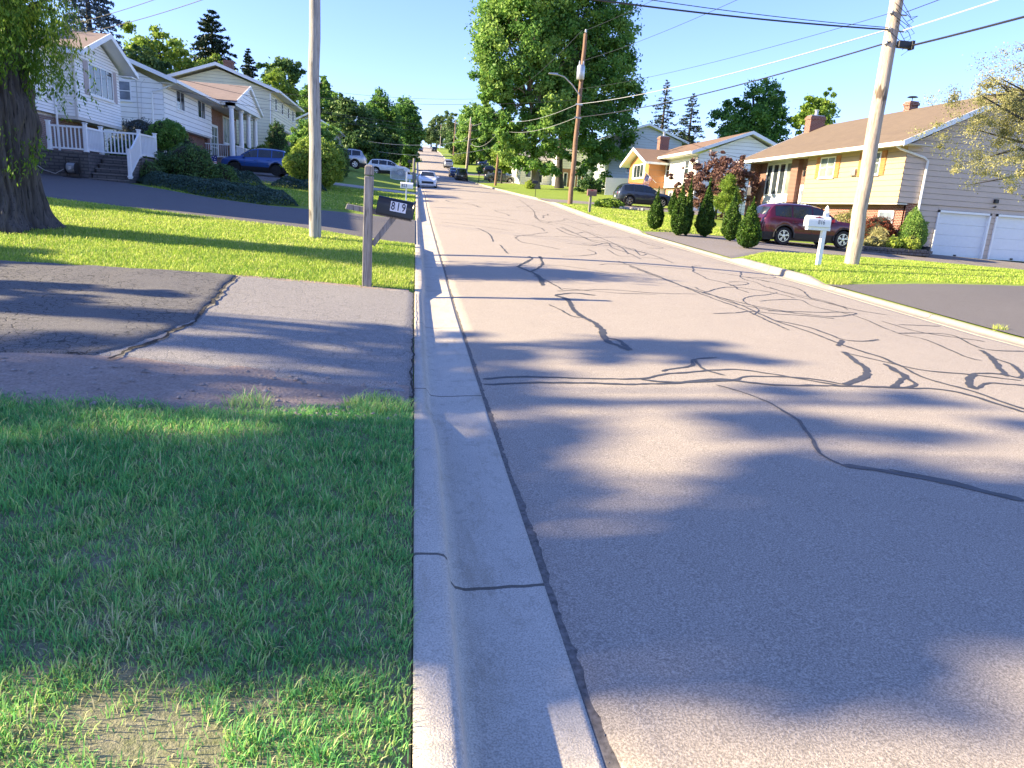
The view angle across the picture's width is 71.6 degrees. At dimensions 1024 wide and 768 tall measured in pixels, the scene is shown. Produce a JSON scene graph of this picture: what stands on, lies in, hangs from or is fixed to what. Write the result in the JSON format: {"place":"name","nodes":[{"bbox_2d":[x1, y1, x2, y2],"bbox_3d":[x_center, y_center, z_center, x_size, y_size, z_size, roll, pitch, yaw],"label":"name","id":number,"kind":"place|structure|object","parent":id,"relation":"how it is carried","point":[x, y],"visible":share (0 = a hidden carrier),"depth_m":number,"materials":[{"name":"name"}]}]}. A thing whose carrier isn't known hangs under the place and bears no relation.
{"place":"outdoors","nodes":[
{"label":"outdoors","id":0,"kind":"place"},
{"bbox_2d":[0,261,235,354],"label":"driveway","id":1,"kind":"structure","parent":0,"point":[54,308],"depth_m":7.76,"materials":[{"name":"asphalt"}]},
{"bbox_2d":[0,501,420,767],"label":"grass","id":2,"kind":"structure","parent":0,"point":[260,545],"depth_m":2.43,"materials":[{"name":"plant"}]},
{"bbox_2d":[40,173,414,243],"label":"driveway","id":3,"kind":"structure","parent":0,"point":[113,193],"depth_m":21.26,"materials":[{"name":"asphalt"}]},
{"bbox_2d":[39,156,81,177],"bbox_3d":[-16.970,-8.133,26.524,1.526,0.769,0.440,2,14,-8],"label":"hose reel","id":4,"kind":"object","parent":3,"relation":"on","point":[75,167],"visible":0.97,"depth_m":26.50,"materials":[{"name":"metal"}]},
{"bbox_2d":[47,196,414,256],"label":"grass","id":5,"kind":"structure","parent":0,"point":[382,247],"depth_m":15.94,"materials":[{"name":"plant"}]},
{"bbox_2d":[216,384,274,408],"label":"grass","id":6,"kind":"structure","parent":0,"point":[236,400],"depth_m":4.90,"materials":[{"name":"plant"}]},
{"bbox_2d":[96,276,413,395],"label":"driveway","id":7,"kind":"structure","parent":0,"point":[313,332],"depth_m":7.26,"materials":[{"name":"asphalt"}]},
{"bbox_2d":[108,276,237,358],"bbox_3d":[-3.523,-0.894,8.083,0.270,0.132,5.097,1,14,-10],"label":"driveway crack","id":8,"kind":"object","parent":7,"relation":"on","point":[174,329],"visible":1,"depth_m":6.97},
{"bbox_2d":[240,172,290,185],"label":"driveway","id":9,"kind":"structure","parent":0,"point":[267,177],"depth_m":45.79,"materials":[{"name":"asphalt"}]},
{"bbox_2d":[221,147,288,176],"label":"suv","id":10,"kind":"object","parent":9,"relation":"on","point":[260,160],"visible":0.81,"depth_m":46.20,"materials":[{"name":"blue paint"}]},
{"bbox_2d":[0,148,1023,767],"bbox_3d":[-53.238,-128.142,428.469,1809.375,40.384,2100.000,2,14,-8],"label":"ground","id":11,"kind":"structure","parent":0,"point":[124,740],"depth_m":2.40,"materials":[{"name":"plant"}]},
{"bbox_2d":[0,0,100,233],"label":"willow tree","id":12,"kind":"object","parent":11,"relation":"on","point":[24,204],"visible":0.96,"depth_m":12.71,"materials":[{"name":"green plant"}]},
{"bbox_2d":[25,28,138,153],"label":"house","id":13,"kind":"structure","parent":11,"relation":"on","point":[111,62],"depth_m":30.56,"materials":[{"name":"white"}]},
{"bbox_2d":[87,62,114,103],"bbox_3d":[-18.265,-13.360,31.591,0.080,1.350,2.630,2,14,-8],"label":"window","id":14,"kind":"structure","parent":13,"relation":"in","point":[103,78],"depth_m":31.60,"materials":[{"name":"glass"}]},
{"bbox_2d":[54,0,129,56],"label":"spruce","id":15,"kind":"object","parent":11,"relation":"on","point":[99,21],"visible":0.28,"depth_m":56.26,"materials":[{"name":"green plant"}]},
{"bbox_2d":[37,119,156,183],"bbox_3d":[-16.611,-9.034,28.310,3.880,2.360,3.620,2,14,-8],"label":"porch","id":16,"kind":"object","parent":11,"relation":"on","point":[101,165],"visible":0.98,"depth_m":27.24,"materials":[{"name":"wood"}]},
{"bbox_2d":[105,117,169,157],"bbox_3d":[-18.876,-12.230,36.159,3.452,2.704,3.384,2,14,-8],"label":"shrub","id":17,"kind":"object","parent":11,"relation":"on","point":[131,126],"visible":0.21,"depth_m":35.30,"materials":[{"name":"plant"}]},
{"bbox_2d":[124,149,169,173],"bbox_3d":[-15.532,-9.350,30.148,2.048,1.461,2.070,2,14,-8],"label":"shrub","id":18,"kind":"object","parent":11,"relation":"on","point":[159,160],"visible":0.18,"depth_m":29.95,"materials":[{"name":"green plant"}]},
{"bbox_2d":[126,41,172,74],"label":"tree","id":19,"kind":"object","parent":11,"relation":"on","point":[146,57],"visible":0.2,"depth_m":56.97,"materials":[{"name":"green plant"}]},
{"bbox_2d":[120,20,199,73],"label":"tree","id":20,"kind":"object","parent":11,"relation":"on","point":[175,53],"visible":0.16,"depth_m":66.18,"materials":[{"name":"green plant"}]},
{"bbox_2d":[144,118,188,155],"bbox_3d":[-16.871,-11.448,34.775,2.233,3.027,1.965,2,14,-8],"label":"shrub","id":21,"kind":"object","parent":11,"relation":"on","point":[171,134],"visible":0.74,"depth_m":34.08,"materials":[{"name":"green plant"}]},
{"bbox_2d":[104,57,262,162],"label":"house","id":22,"kind":"structure","parent":11,"relation":"on","point":[207,122],"depth_m":46.51,"materials":[{"name":"white"}]},
{"bbox_2d":[119,80,132,101],"bbox_3d":[-21.319,-16.108,39.045,0.780,1.100,0.080,2,14,-8],"label":"window","id":23,"kind":"structure","parent":22,"relation":"in","point":[124,86],"depth_m":39.06,"materials":[{"name":"white plastic"}]},
{"bbox_2d":[162,142,222,178],"bbox_3d":[-13.971,-9.581,30.900,2.708,1.818,2.780,2,14,-8],"label":"shrub","id":24,"kind":"object","parent":11,"relation":"on","point":[186,159],"visible":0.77,"depth_m":30.27,"materials":[{"name":"green plant"}]},
{"bbox_2d":[0,353,408,418],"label":"soil verge","id":25,"kind":"structure","parent":11,"relation":"on","point":[107,379],"depth_m":5.30,"materials":[{"name":"gravel"}]},
{"bbox_2d":[0,387,417,519],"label":"grass","id":26,"kind":"structure","parent":25,"relation":"on","point":[122,446],"depth_m":3.83,"materials":[{"name":"plant"}]},
{"bbox_2d":[341,387,416,414],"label":"grass","id":27,"kind":"structure","parent":25,"relation":"on","point":[399,400],"depth_m":5.26,"materials":[{"name":"plant"}]},
{"bbox_2d":[0,227,415,290],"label":"grass","id":28,"kind":"structure","parent":11,"relation":"on","point":[407,262],"depth_m":12.10,"materials":[{"name":"plant"}]},
{"bbox_2d":[189,9,237,70],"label":"spruce","id":29,"kind":"object","parent":11,"relation":"on","point":[211,25],"visible":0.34,"depth_m":75.07,"materials":[{"name":"green plant"}]},
{"bbox_2d":[136,170,298,205],"bbox_3d":[-11.309,-7.614,27.509,8.441,1.017,3.381,14,17,34],"label":"juniper bed","id":30,"kind":"object","parent":11,"relation":"on","point":[245,190],"visible":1,"depth_m":26.00,"materials":[{"name":"green plant"}]},
{"bbox_2d":[210,162,241,181],"bbox_3d":[-13.150,-9.333,31.828,1.872,1.225,1.780,12,16,30],"label":"shrub","id":31,"kind":"object","parent":11,"relation":"on","point":[228,172],"visible":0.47,"depth_m":31.50,"materials":[{"name":"green plant"}]},
{"bbox_2d":[167,60,303,146],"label":"house","id":32,"kind":"structure","parent":11,"relation":"on","point":[218,73],"depth_m":59.90,"materials":[{"name":"beige"}]},
{"bbox_2d":[233,167,262,185],"bbox_3d":[-14.304,-10.779,36.854,2.832,0.975,4.231,2,14,-8],"label":"lavender bed","id":33,"kind":"object","parent":11,"relation":"on","point":[247,175],"visible":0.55,"depth_m":36.23,"materials":[{"name":"green plant"}]},
{"bbox_2d":[239,48,258,78],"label":"spruce","id":34,"kind":"object","parent":11,"relation":"on","point":[248,70],"visible":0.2,"depth_m":86.36,"materials":[{"name":"green plant"}]},
{"bbox_2d":[263,118,288,151],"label":"shrub","id":35,"kind":"object","parent":11,"relation":"on","point":[276,137],"visible":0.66,"depth_m":57.54,"materials":[{"name":"green plant"}]},
{"bbox_2d":[257,66,303,117],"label":"tree","id":36,"kind":"object","parent":11,"relation":"on","point":[276,76],"visible":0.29,"depth_m":89.63,"materials":[{"name":"green plant"}]},
{"bbox_2d":[255,56,307,90],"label":"tree","id":37,"kind":"object","parent":11,"relation":"on","point":[293,73],"visible":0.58,"depth_m":98.79,"materials":[{"name":"green plant"}]},
{"bbox_2d":[150,179,415,216],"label":"grass","id":38,"kind":"structure","parent":11,"relation":"on","point":[338,196],"depth_m":34.30,"materials":[{"name":"plant"}]},
{"bbox_2d":[270,175,326,190],"bbox_3d":[-11.375,-10.743,38.013,2.897,0.812,2.609,3,14,-2],"label":"perennial bed","id":39,"kind":"object","parent":11,"relation":"on","point":[304,183],"visible":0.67,"depth_m":37.48,"materials":[{"name":"green plant"}]},
{"bbox_2d":[278,118,343,155],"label":"shrub","id":40,"kind":"object","parent":11,"relation":"on","point":[303,132],"visible":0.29,"depth_m":43.19,"materials":[{"name":"green plant"}]},
{"bbox_2d":[280,136,346,188],"bbox_3d":[-11.231,-12.608,40.224,3.728,3.028,3.849,2,14,-8],"label":"shrub","id":41,"kind":"object","parent":11,"relation":"on","point":[295,163],"visible":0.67,"depth_m":39.42,"materials":[{"name":"green plant"}]},
{"bbox_2d":[308,0,320,237],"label":"utility pole","id":42,"kind":"object","parent":11,"relation":"on","point":[314,123],"visible":0.94,"depth_m":15.79,"materials":[{"name":"wood"}]},
{"bbox_2d":[298,75,337,122],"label":"tree","id":43,"kind":"object","parent":11,"relation":"on","point":[325,85],"visible":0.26,"depth_m":97.58,"materials":[{"name":"green plant"}]},
{"bbox_2d":[322,93,377,142],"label":"tree","id":44,"kind":"object","parent":11,"relation":"on","point":[345,107],"visible":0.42,"depth_m":96.41,"materials":[{"name":"green plant"}]},
{"bbox_2d":[345,148,366,168],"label":"suv","id":45,"kind":"object","parent":11,"relation":"on","point":[355,156],"visible":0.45,"depth_m":64.73,"materials":[{"name":"silver metal"}]},
{"bbox_2d":[340,126,379,167],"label":"tree","id":46,"kind":"object","parent":11,"relation":"on","point":[356,140],"visible":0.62,"depth_m":85.03,"materials":[{"name":"green plant"}]},
{"bbox_2d":[345,165,415,286],"bbox_3d":[-2.020,-2.243,10.895,1.057,2.125,0.222,2,14,-8],"label":"mailbox","id":47,"kind":"object","parent":11,"relation":"on","point":[393,209],"visible":0.98,"depth_m":10.75,"materials":[{"name":"grey wood"}]},
{"bbox_2d":[359,86,404,161],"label":"tree","id":48,"kind":"object","parent":11,"relation":"on","point":[381,111],"visible":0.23,"depth_m":104.38,"materials":[{"name":"green plant"}]},
{"bbox_2d":[367,127,403,168],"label":"tree","id":49,"kind":"object","parent":11,"relation":"on","point":[388,147],"visible":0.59,"depth_m":93.88,"materials":[{"name":"green plant"}]},
{"bbox_2d":[367,158,409,175],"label":"suv","id":50,"kind":"object","parent":11,"relation":"on","point":[383,165],"visible":0.64,"depth_m":75.19,"materials":[{"name":"white paint"}]},
{"bbox_2d":[390,94,427,167],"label":"tree","id":51,"kind":"object","parent":11,"relation":"on","point":[413,138],"visible":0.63,"depth_m":124.81,"materials":[{"name":"green plant"}]},
{"bbox_2d":[424,113,444,147],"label":"tree","id":52,"kind":"object","parent":11,"relation":"on","point":[433,136],"visible":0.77,"depth_m":323.00,"materials":[{"name":"green plant"}]},
{"bbox_2d":[438,110,459,143],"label":"tree","id":53,"kind":"object","parent":11,"relation":"on","point":[450,118],"visible":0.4,"depth_m":280.81,"materials":[{"name":"green plant"}]},
{"bbox_2d":[452,100,496,164],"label":"tree","id":54,"kind":"object","parent":11,"relation":"on","point":[462,132],"visible":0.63,"depth_m":156.92,"materials":[{"name":"green plant"}]},
{"bbox_2d":[485,141,511,183],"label":"tree","id":55,"kind":"object","parent":11,"relation":"on","point":[505,169],"visible":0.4,"depth_m":98.06,"materials":[{"name":"green plant"}]},
{"bbox_2d":[412,157,604,767],"bbox_3d":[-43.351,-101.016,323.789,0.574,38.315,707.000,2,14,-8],"label":"kerb","id":56,"kind":"structure","parent":11,"relation":"on","point":[494,683],"depth_m":2.90,"materials":[{"name":"concrete"}]},
{"bbox_2d":[464,0,590,188],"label":"tree","id":57,"kind":"object","parent":11,"relation":"on","point":[503,26],"visible":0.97,"depth_m":77.68,"materials":[{"name":"green plant"}]},
{"bbox_2d":[510,152,552,184],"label":"house","id":58,"kind":"structure","parent":11,"relation":"on","point":[521,177],"depth_m":99.44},
{"bbox_2d":[549,29,586,204],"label":"utility pole","id":59,"kind":"object","parent":11,"relation":"on","point":[580,72],"visible":0.98,"depth_m":45.54,"materials":[{"name":"brown wood"}]},
{"bbox_2d":[548,148,590,186],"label":"house","id":60,"kind":"structure","parent":11,"relation":"on","point":[566,170],"depth_m":93.84,"materials":[{"name":"beige"}]},
{"bbox_2d":[573,172,604,192],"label":"tree","id":61,"kind":"object","parent":11,"relation":"on","point":[588,181],"visible":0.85,"depth_m":72.77,"materials":[{"name":"green plant"}]},
{"bbox_2d":[534,0,651,187],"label":"tree","id":62,"kind":"object","parent":11,"relation":"on","point":[613,67],"visible":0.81,"depth_m":81.28,"materials":[{"name":"green plant"}]},
{"bbox_2d":[591,198,624,207],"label":"shrub","id":63,"kind":"object","parent":11,"relation":"on","point":[607,202],"visible":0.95,"depth_m":47.12,"materials":[{"name":"green plant"}]},
{"bbox_2d":[604,178,628,194],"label":"garage door","id":64,"kind":"structure","parent":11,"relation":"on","point":[612,185],"depth_m":70.25,"materials":[{"name":"white paint"}]},
{"bbox_2d":[593,123,688,188],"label":"house","id":65,"kind":"structure","parent":11,"relation":"on","point":[614,168],"depth_m":86.41,"materials":[{"name":"grey"}]},
{"bbox_2d":[647,186,664,229],"bbox_3d":[6.179,-7.388,30.262,0.790,2.032,0.826,2,14,-8],"label":"arborvitae","id":66,"kind":"object","parent":11,"relation":"on","point":[655,216],"visible":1,"depth_m":30.14,"materials":[{"name":"green plant"}]},
{"bbox_2d":[647,79,679,133],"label":"spruce","id":67,"kind":"object","parent":11,"relation":"on","point":[660,121],"visible":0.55,"depth_m":97.02,"materials":[{"name":"green plant"}]},
{"bbox_2d":[670,183,688,235],"bbox_3d":[6.883,-7.014,28.941,0.809,2.326,0.847,8,14,16],"label":"arborvitae","id":68,"kind":"object","parent":11,"relation":"on","point":[679,223],"visible":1,"depth_m":28.74,"materials":[{"name":"green plant"}]},
{"bbox_2d":[683,176,694,234],"bbox_3d":[7.273,-7.211,29.235,0.592,2.573,0.490,12,16,30],"label":"arborvitae","id":69,"kind":"object","parent":11,"relation":"on","point":[689,202],"visible":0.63,"depth_m":29.10,"materials":[{"name":"green plant"}]},
{"bbox_2d":[673,93,705,145],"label":"spruce","id":70,"kind":"object","parent":11,"relation":"on","point":[690,127],"visible":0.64,"depth_m":92.81,"materials":[{"name":"green plant"}]},
{"bbox_2d":[620,131,776,214],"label":"house","id":71,"kind":"structure","parent":11,"relation":"on","point":[659,164],"depth_m":59.39,"materials":[{"name":"white"}]},
{"bbox_2d":[694,177,716,236],"bbox_3d":[8.018,-7.211,29.182,0.906,2.709,0.924,2,14,-8],"label":"arborvitae","id":72,"kind":"object","parent":11,"relation":"on","point":[705,224],"visible":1,"depth_m":29.06,"materials":[{"name":"green plant"}]},
{"bbox_2d":[679,150,760,219],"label":"purple maple","id":73,"kind":"object","parent":11,"relation":"on","point":[720,169],"visible":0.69,"depth_m":45.44,"materials":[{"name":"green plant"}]},
{"bbox_2d":[431,147,1023,347],"bbox_3d":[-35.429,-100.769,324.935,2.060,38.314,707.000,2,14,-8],"label":"kerb","id":74,"kind":"structure","parent":11,"relation":"on","point":[800,278],"depth_m":16.75,"materials":[{"name":"concrete"}]},
{"bbox_2d":[713,173,741,221],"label":"pine sapling","id":75,"kind":"object","parent":11,"relation":"on","point":[728,187],"visible":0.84,"depth_m":42.29,"materials":[{"name":"green plant"}]},
{"bbox_2d":[720,189,741,240],"bbox_3d":[8.776,-6.632,28.246,0.811,2.296,0.792,2,14,-8],"label":"arborvitae","id":76,"kind":"object","parent":11,"relation":"on","point":[730,222],"visible":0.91,"depth_m":28.06,"materials":[{"name":"green plant"}]},
{"bbox_2d":[705,77,792,143],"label":"tree","id":77,"kind":"object","parent":11,"relation":"on","point":[763,114],"visible":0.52,"depth_m":83.08,"materials":[{"name":"green plant"}]},
{"bbox_2d":[736,196,761,247],"bbox_3d":[8.250,-5.446,24.437,0.996,1.970,1.012,2,14,-8],"label":"arborvitae","id":78,"kind":"object","parent":11,"relation":"on","point":[749,233],"visible":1,"depth_m":24.25,"materials":[{"name":"green plant"}]},
{"bbox_2d":[790,86,840,135],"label":"tree","id":79,"kind":"object","parent":11,"relation":"on","point":[823,105],"visible":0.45,"depth_m":79.02,"materials":[{"name":"green plant"}]},
{"bbox_2d":[803,206,830,265],"bbox_3d":[8.264,-3.943,19.338,0.700,1.820,0.246,2,14,-8],"label":"mailbox","id":80,"kind":"object","parent":11,"relation":"on","point":[822,223],"visible":0.98,"depth_m":19.17,"materials":[{"name":"white plastic"}]},
{"bbox_2d":[844,0,917,264],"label":"utility pole","id":81,"kind":"object","parent":11,"relation":"on","point":[865,184],"visible":0.98,"depth_m":19.53,"materials":[{"name":"wood"}]},
{"bbox_2d":[576,41,890,117],"bbox_3d":[7.096,-13.104,32.233,0.040,1.004,28.399,1,14,-13],"label":"overhead wire","id":82,"kind":"object","parent":81,"relation":"attached to","point":[750,81],"visible":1,"depth_m":24.89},
{"bbox_2d":[581,28,891,103],"bbox_3d":[7.112,-13.653,32.094,0.029,1.460,28.396,1,14,-13],"label":"overhead wire","id":83,"kind":"object","parent":81,"relation":"attached to","point":[753,67],"visible":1,"depth_m":24.72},
{"bbox_2d":[594,0,887,29],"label":"overhead wire","id":84,"kind":"object","parent":81,"relation":"attached to","point":[739,16],"visible":1,"depth_m":17.76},
{"bbox_2d":[652,0,887,27],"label":"overhead wire","id":85,"kind":"object","parent":81,"relation":"attached to","point":[767,15],"visible":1,"depth_m":17.94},
{"bbox_2d":[911,16,1023,45],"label":"overhead wire","id":86,"kind":"object","parent":81,"relation":"attached to","point":[983,27],"visible":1,"depth_m":16.71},
{"bbox_2d":[740,251,1023,283],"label":"grass","id":87,"kind":"structure","parent":11,"relation":"on","point":[915,270],"depth_m":19.15,"materials":[{"name":"plant"}]},
{"bbox_2d":[864,215,901,238],"bbox_3d":[16.970,-7.062,32.955,2.280,1.535,2.152,-6,17,-34],"label":"shrub","id":88,"kind":"object","parent":11,"relation":"on","point":[874,222],"visible":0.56,"depth_m":32.43,"materials":[{"name":"red plant"}]},
{"bbox_2d":[744,91,1023,261],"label":"house","id":89,"kind":"structure","parent":11,"relation":"on","point":[818,161],"depth_m":33.57,"materials":[{"name":"beige"}]},
{"bbox_2d":[776,163,786,194],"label":"window","id":90,"kind":"structure","parent":89,"relation":"in","point":[782,172],"depth_m":43.63,"materials":[{"name":"white plastic"}]},
{"bbox_2d":[817,156,836,178],"bbox_3d":[16.922,-11.616,38.149,0.080,1.130,1.530,2,14,-8],"label":"window","id":91,"kind":"structure","parent":89,"relation":"in","point":[827,164],"depth_m":38.11,"materials":[{"name":"white glass"}]},
{"bbox_2d":[932,212,986,257],"bbox_3d":[21.043,-6.986,33.475,2.580,2.000,0.090,2,14,-8],"label":"garage door","id":92,"kind":"structure","parent":89,"relation":"in","point":[959,235],"depth_m":33.47,"materials":[{"name":"metal"}]},
{"bbox_2d":[989,217,1023,261],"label":"garage door","id":93,"kind":"structure","parent":89,"relation":"in","point":[1008,241],"depth_m":33.87,"materials":[{"name":"metal"}]},
{"bbox_2d":[862,245,932,256],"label":"block wall","id":94,"kind":"structure","parent":11,"relation":"on","point":[908,252],"depth_m":31.68,"materials":[{"name":"stone"}]},
{"bbox_2d":[901,234,921,249],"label":"shrub","id":95,"kind":"object","parent":94,"relation":"on","point":[911,242],"visible":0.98,"depth_m":31.76,"materials":[{"name":"yellow plant"}]},
{"bbox_2d":[895,203,930,248],"bbox_3d":[18.252,-7.134,32.288,1.337,2.099,1.450,2,14,-8],"label":"shrub","id":96,"kind":"object","parent":94,"relation":"on","point":[915,223],"visible":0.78,"depth_m":31.96,"materials":[{"name":"green plant"}]},
{"bbox_2d":[907,41,1023,201],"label":"olive leaved tree","id":97,"kind":"object","parent":11,"relation":"on","point":[1015,101],"visible":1,"depth_m":21.07,"materials":[{"name":"green plant"}]},
{"bbox_2d":[26,0,1023,147],"label":"sky","id":98,"kind":"structure","parent":0,"point":[414,48],"materials":[{"name":"blue"}]},
{"bbox_2d":[539,198,697,214],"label":"driveway","id":99,"kind":"structure","parent":0,"point":[585,202],"depth_m":52.84,"materials":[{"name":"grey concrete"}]},
{"bbox_2d":[613,183,670,207],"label":"suv","id":100,"kind":"object","parent":99,"relation":"on","point":[628,194],"visible":0.7,"depth_m":53.34,"materials":[{"name":"paint"}]},
{"bbox_2d":[563,204,772,239],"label":"grass","id":101,"kind":"structure","parent":0,"point":[627,218],"depth_m":38.37,"materials":[{"name":"plant"}]},
{"bbox_2d":[418,147,1023,767],"bbox_3d":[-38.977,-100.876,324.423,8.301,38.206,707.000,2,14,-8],"label":"road","id":102,"kind":"structure","parent":0,"point":[738,579],"depth_m":4.12,"materials":[{"name":"asphalt"}]},
{"bbox_2d":[416,171,438,187],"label":"sedan","id":103,"kind":"object","parent":102,"relation":"on","point":[427,178],"visible":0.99,"depth_m":66.16,"materials":[{"name":"white paint"}]},
{"bbox_2d":[423,191,620,767],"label":"gutter seam","id":104,"kind":"object","parent":102,"relation":"on","point":[604,746],"visible":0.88,"depth_m":3.04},
{"bbox_2d":[446,199,1023,500],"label":"crack seal lines","id":105,"kind":"object","parent":102,"relation":"on","point":[969,378],"visible":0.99,"depth_m":7.45,"materials":[{"name":"asphalt"}]},
{"bbox_2d":[644,232,1023,269],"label":"driveway","id":106,"kind":"structure","parent":0,"point":[721,245],"depth_m":29.16,"materials":[{"name":"asphalt"}]},
{"bbox_2d":[756,202,849,247],"bbox_3d":[12.588,-6.866,30.596,4.640,1.744,2.240,2,14,-8],"label":"suv","id":107,"kind":"object","parent":106,"relation":"on","point":[782,223],"visible":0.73,"depth_m":29.69,"materials":[{"name":"red paint"}]},
{"bbox_2d":[827,284,1023,336],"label":"driveway","id":108,"kind":"structure","parent":0,"point":[988,306],"depth_m":14.24,"materials":[{"name":"asphalt"}]},
{"bbox_2d":[900,259,1023,272],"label":"grass","id":109,"kind":"structure","parent":0,"point":[994,268],"depth_m":24.92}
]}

